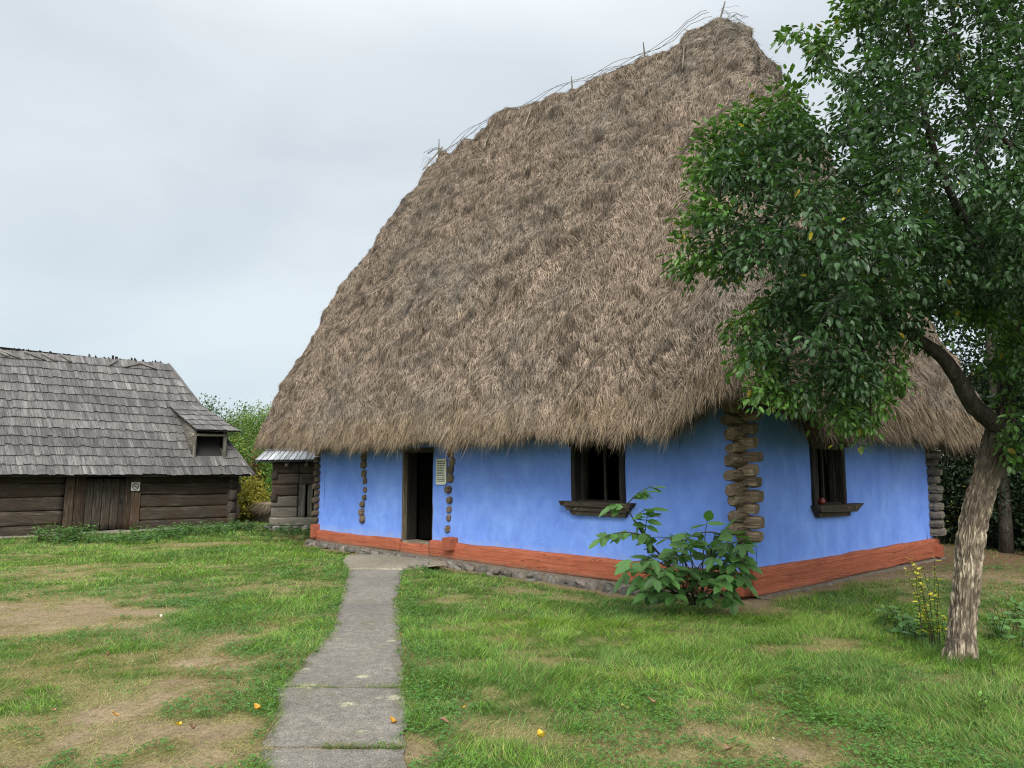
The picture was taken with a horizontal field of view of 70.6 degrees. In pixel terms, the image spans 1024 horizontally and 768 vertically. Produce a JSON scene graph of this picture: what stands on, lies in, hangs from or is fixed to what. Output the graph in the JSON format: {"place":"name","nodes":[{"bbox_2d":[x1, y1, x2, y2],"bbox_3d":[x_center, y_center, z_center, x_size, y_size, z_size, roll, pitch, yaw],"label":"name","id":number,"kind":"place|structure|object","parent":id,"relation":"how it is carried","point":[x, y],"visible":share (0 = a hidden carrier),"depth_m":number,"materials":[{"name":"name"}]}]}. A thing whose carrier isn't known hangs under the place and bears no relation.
{"place":"outdoors","nodes":[
{"label":"outdoors","id":0,"kind":"place"},
{"bbox_2d":[255,748,406,767],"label":"path","id":1,"kind":"structure","parent":0,"point":[335,758],"depth_m":4.07,"materials":[{"name":"concrete"}]},
{"bbox_2d":[263,687,406,748],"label":"path","id":2,"kind":"structure","parent":0,"point":[314,717],"depth_m":4.72,"materials":[{"name":"concrete"}]},
{"bbox_2d":[285,569,404,686],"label":"path","id":3,"kind":"structure","parent":0,"point":[360,646],"depth_m":6.91,"materials":[{"name":"concrete"}]},
{"bbox_2d":[253,582,414,767],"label":"grass","id":4,"kind":"structure","parent":3,"relation":"on","point":[392,746],"depth_m":4.39,"materials":[{"name":"green plant"}]},
{"bbox_2d":[343,554,447,570],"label":"doorstep paving","id":5,"kind":"structure","parent":0,"point":[378,561],"depth_m":13.07,"materials":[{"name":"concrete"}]},
{"bbox_2d":[0,510,950,545],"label":"grass","id":6,"kind":"structure","parent":0,"point":[239,534],"depth_m":19.02,"materials":[{"name":"green plant"}]},
{"bbox_2d":[0,483,1023,767],"bbox_3d":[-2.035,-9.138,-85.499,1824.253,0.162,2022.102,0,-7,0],"label":"ground","id":7,"kind":"structure","parent":0,"point":[228,729],"depth_m":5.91,"materials":[{"name":"green plant"}]},
{"bbox_2d":[27,522,103,542],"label":"weed clump","id":8,"kind":"object","parent":7,"relation":"on","point":[57,533],"visible":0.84,"depth_m":17.62,"materials":[{"name":"green plant"}]},
{"bbox_2d":[50,531,162,545],"bbox_3d":[-9.718,3.726,17.390,2.380,0.310,2.284,4,-8,-31],"label":"weed clump","id":9,"kind":"object","parent":7,"relation":"on","point":[95,539],"visible":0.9,"depth_m":17.14,"materials":[{"name":"green plant"}]},
{"bbox_2d":[0,347,255,538],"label":"log hut","id":10,"kind":"object","parent":7,"relation":"on","point":[85,440],"visible":0.94,"depth_m":20.96,"materials":[{"name":"grey wood"}]},
{"bbox_2d":[82,479,125,529],"bbox_3d":[-11.424,3.371,20.304,0.138,1.408,1.051,-6,-10,41],"label":"door","id":11,"kind":"structure","parent":10,"relation":"in","point":[98,501],"depth_m":20.31,"materials":[{"name":"brown wood"}]},
{"bbox_2d":[131,482,139,490],"bbox_3d":[-10.837,2.949,20.819,0.018,0.240,0.240,-6,-10,41],"label":"no smoking sign","id":12,"kind":"object","parent":10,"relation":"attached to","point":[135,486],"visible":1,"depth_m":20.81,"materials":[{"name":"white plastic"}]},
{"bbox_2d":[83,528,187,543],"bbox_3d":[-9.312,3.787,18.066,2.302,0.292,2.353,0,-7,0],"label":"weed clump","id":13,"kind":"object","parent":7,"relation":"on","point":[135,532],"visible":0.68,"depth_m":17.97,"materials":[{"name":"green plant"}]},
{"bbox_2d":[117,521,214,538],"bbox_3d":[-9.020,3.877,19.208,2.285,0.371,2.462,0,-7,0],"label":"weed clump","id":14,"kind":"object","parent":7,"relation":"on","point":[168,529],"visible":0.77,"depth_m":19.06,"materials":[{"name":"green plant"}]},
{"bbox_2d":[145,522,234,536],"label":"weed clump","id":15,"kind":"object","parent":7,"relation":"on","point":[203,530],"visible":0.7,"depth_m":19.64,"materials":[{"name":"green plant"}]},
{"bbox_2d":[199,393,233,425],"bbox_3d":[-14.944,3.396,33.937,3.449,6.023,3.725,0,-7,0],"label":"leafy tree","id":16,"kind":"object","parent":7,"relation":"on","point":[210,406],"visible":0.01,"depth_m":34.28,"materials":[{"name":"green plant"}]},
{"bbox_2d":[172,518,261,532],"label":"weed clump","id":17,"kind":"object","parent":7,"relation":"on","point":[230,524],"visible":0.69,"depth_m":20.77,"materials":[{"name":"green plant"}]},
{"bbox_2d":[220,400,262,455],"bbox_3d":[-15.246,3.861,37.703,5.027,6.301,4.450,0,-7,0],"label":"leafy tree","id":18,"kind":"object","parent":7,"relation":"on","point":[235,421],"visible":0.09,"depth_m":38.03,"materials":[{"name":"green plant"}]},
{"bbox_2d":[216,519,268,531],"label":"weed clump","id":19,"kind":"object","parent":7,"relation":"on","point":[248,521],"visible":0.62,"depth_m":21.37,"materials":[{"name":"green plant"}]},
{"bbox_2d":[228,399,271,496],"bbox_3d":[-11.846,3.486,33.939,4.874,5.942,4.137,4,-8,-31],"label":"leafy tree","id":20,"kind":"object","parent":7,"relation":"on","point":[254,422],"visible":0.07,"depth_m":33.80,"materials":[{"name":"green plant"}]},
{"bbox_2d":[236,470,271,521],"bbox_3d":[-9.229,4.166,25.672,1.920,2.244,1.771,2,-7,-13],"label":"yellow shrub","id":21,"kind":"object","parent":7,"relation":"on","point":[250,495],"visible":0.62,"depth_m":25.49,"materials":[{"name":"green plant"}]},
{"bbox_2d":[237,501,270,522],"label":"boundary wall","id":22,"kind":"structure","parent":7,"relation":"on","point":[262,510],"depth_m":25.02,"materials":[{"name":"stone"}]},
{"bbox_2d":[245,451,265,493],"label":"dry shrub","id":23,"kind":"object","parent":7,"relation":"on","point":[253,465],"visible":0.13,"depth_m":27.25,"materials":[{"name":"green plant"}]},
{"bbox_2d":[242,444,272,499],"bbox_3d":[-9.761,3.670,27.688,1.594,3.513,1.615,7,-10,-42],"label":"green shrub","id":24,"kind":"object","parent":7,"relation":"on","point":[265,466],"visible":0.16,"depth_m":27.59,"materials":[{"name":"green plant"}]},
{"bbox_2d":[245,425,272,501],"bbox_3d":[-9.504,3.480,30.804,3.787,5.081,2.937,7,-10,-42],"label":"leafy tree","id":25,"kind":"object","parent":7,"relation":"on","point":[266,471],"depth_m":29.98,"materials":[{"name":"green plant"}]},
{"bbox_2d":[247,521,315,535],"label":"weed clump","id":26,"kind":"object","parent":7,"relation":"on","point":[283,527],"visible":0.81,"depth_m":19.96,"materials":[{"name":"green plant"}]},
{"bbox_2d":[255,448,318,530],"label":"log shed","id":27,"kind":"structure","parent":7,"relation":"on","point":[292,493],"depth_m":21.25,"materials":[{"name":"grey wood"}]},
{"bbox_2d":[270,523,313,541],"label":"weed clump","id":28,"kind":"object","parent":7,"relation":"on","point":[305,533],"visible":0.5,"depth_m":18.94,"materials":[{"name":"green plant"}]},
{"bbox_2d":[0,565,1014,767],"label":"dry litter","id":29,"kind":"object","parent":7,"relation":"on","point":[269,697],"visible":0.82,"depth_m":4.54,"materials":[{"name":"brown plant"}]},
{"bbox_2d":[0,597,1023,767],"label":"clover","id":30,"kind":"object","parent":7,"relation":"on","point":[672,725],"visible":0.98,"depth_m":4.79,"materials":[{"name":"green plant"}]},
{"bbox_2d":[254,703,261,708],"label":"fallen leaf","id":31,"kind":"object","parent":30,"relation":"on","point":[257,706],"visible":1,"depth_m":4.78,"materials":[{"name":"plant"}]},
{"bbox_2d":[723,744,731,749],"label":"fallen leaf","id":32,"kind":"object","parent":30,"relation":"on","point":[726,747],"visible":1,"depth_m":4.16,"materials":[{"name":"beige plant"}]},
{"bbox_2d":[0,546,1023,606],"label":"clover","id":33,"kind":"object","parent":7,"relation":"on","point":[120,588],"visible":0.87,"depth_m":10.15,"materials":[{"name":"green plant"}]},
{"bbox_2d":[537,729,545,737],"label":"fallen leaf","id":34,"kind":"object","parent":7,"relation":"on","point":[541,733],"visible":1,"depth_m":4.34,"materials":[{"name":"yellow plant"}]},
{"bbox_2d":[253,1,984,599],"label":"thatched house","id":35,"kind":"structure","parent":7,"relation":"on","point":[517,333],"depth_m":12.89,"materials":[{"name":"brown plant"}]},
{"bbox_2d":[418,454,432,538],"bbox_3d":[-1.675,2.497,16.176,0.950,1.850,0.045,6,-10,-42],"label":"door","id":36,"kind":"structure","parent":35,"relation":"in","point":[426,460],"depth_m":15.94,"materials":[{"name":"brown wood"}]},
{"bbox_2d":[436,459,446,484],"bbox_3d":[-1.404,1.736,14.321,0.016,0.510,0.338,6,-10,-42],"label":"notice board","id":37,"kind":"object","parent":35,"relation":"attached to","point":[441,470],"visible":1,"depth_m":14.30,"materials":[{"name":"paper"}]},
{"bbox_2d":[558,436,635,517],"bbox_3d":[1.426,1.346,11.436,0.483,1.445,1.750,6,-10,-42],"label":"window","id":38,"kind":"structure","parent":35,"relation":"in","point":[580,504],"depth_m":11.48,"materials":[{"name":"brown wood"}]},
{"bbox_2d":[818,498,826,503],"bbox_3d":[4.692,1.774,10.953,0.115,0.095,0.103,6,-9,-38],"label":"clay pot","id":39,"kind":"object","parent":35,"relation":"on","point":[821,500],"visible":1,"depth_m":10.92,"materials":[{"name":"red ceramic"}]},
{"bbox_2d":[806,421,863,517],"bbox_3d":[4.949,1.358,11.411,1.800,1.435,0.491,6,-10,-42],"label":"window","id":40,"kind":"structure","parent":35,"relation":"in","point":[832,461],"depth_m":11.45,"materials":[{"name":"brown wood"}]},
{"bbox_2d":[588,486,762,615],"bbox_3d":[1.844,1.931,8.299,1.946,1.519,1.012,0,-7,0],"label":"walnut sapling","id":41,"kind":"object","parent":7,"relation":"on","point":[669,578],"visible":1,"depth_m":8.24,"materials":[{"name":"green plant"}]},
{"bbox_2d":[657,0,1023,665],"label":"plum tree","id":42,"kind":"object","parent":7,"relation":"on","point":[845,312],"visible":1,"depth_m":5.87,"materials":[{"name":"green plant"}]},
{"bbox_2d":[875,601,940,632],"bbox_3d":[4.120,2.430,7.538,0.609,0.336,0.716,-3,-8,26],"label":"broad leaved weed","id":43,"kind":"object","parent":7,"relation":"on","point":[885,610],"visible":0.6,"depth_m":7.57,"materials":[{"name":"green plant"}]},
{"bbox_2d":[890,615,946,642],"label":"broad leaved weed","id":44,"kind":"object","parent":7,"relation":"on","point":[902,628],"visible":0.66,"depth_m":7.11,"materials":[{"name":"green plant"}]},
{"bbox_2d":[914,595,931,636],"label":"yellow shoot","id":45,"kind":"object","parent":7,"relation":"on","point":[922,617],"visible":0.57,"depth_m":7.06,"materials":[{"name":"green plant"}]},
{"bbox_2d":[904,556,947,649],"bbox_3d":[3.902,2.031,6.690,0.459,0.848,0.484,0,-7,0],"label":"yellow shoot","id":46,"kind":"object","parent":7,"relation":"on","point":[924,615],"visible":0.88,"depth_m":6.72,"materials":[{"name":"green plant"}]},
{"bbox_2d":[938,615,948,642],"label":"yellow shoot","id":47,"kind":"object","parent":7,"relation":"on","point":[942,627],"visible":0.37,"depth_m":6.47,"materials":[{"name":"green plant"}]},
{"bbox_2d":[900,170,1021,553],"bbox_3d":[12.493,-0.861,16.933,9.176,9.287,5.914,0,-7,0],"label":"tall tree","id":48,"kind":"object","parent":7,"relation":"on","point":[1006,543],"visible":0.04,"depth_m":15.88,"materials":[{"name":"green plant"}]},
{"bbox_2d":[898,639,1023,675],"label":"grass","id":49,"kind":"structure","parent":7,"relation":"on","point":[967,661],"depth_m":6.14,"materials":[{"name":"green plant"}]},
{"bbox_2d":[933,369,994,544],"bbox_3d":[10.720,1.652,17.505,2.758,5.282,3.148,0,-7,0],"label":"dark shrub","id":50,"kind":"object","parent":7,"relation":"on","point":[952,524],"visible":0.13,"depth_m":16.87,"materials":[{"name":"green plant"}]},
{"bbox_2d":[938,347,1023,551],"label":"dark shrub","id":51,"kind":"object","parent":7,"relation":"on","point":[992,532],"visible":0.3,"depth_m":15.78,"materials":[{"name":"green plant"}]},
{"bbox_2d":[976,690,987,715],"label":"upright seedling","id":52,"kind":"object","parent":7,"relation":"on","point":[984,703],"visible":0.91,"depth_m":4.87,"materials":[{"name":"green plant"}]},
{"bbox_2d":[982,640,998,677],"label":"upright seedling","id":53,"kind":"object","parent":7,"relation":"on","point":[990,652],"visible":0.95,"depth_m":5.74,"materials":[{"name":"green plant"}]},
{"bbox_2d":[978,603,1023,647],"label":"broad leaved weed","id":54,"kind":"object","parent":7,"relation":"on","point":[999,631],"visible":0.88,"depth_m":6.95,"materials":[{"name":"green plant"}]},
{"bbox_2d":[989,592,1023,631],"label":"broad leaved weed","id":55,"kind":"object","parent":7,"relation":"on","point":[1012,614],"visible":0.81,"depth_m":7.59,"materials":[{"name":"green plant"}]},
{"bbox_2d":[1002,378,1023,554],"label":"dark shrub","id":56,"kind":"object","parent":7,"relation":"on","point":[1018,494],"visible":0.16,"depth_m":15.12,"materials":[{"name":"green plant"}]},
{"bbox_2d":[0,535,1023,626],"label":"grass","id":57,"kind":"structure","parent":0,"point":[323,554],"depth_m":10.07,"materials":[{"name":"green plant"}]},
{"bbox_2d":[0,0,1023,458],"label":"sky","id":58,"kind":"structure","parent":0,"point":[190,186],"materials":[{"name":"white"}]}
]}

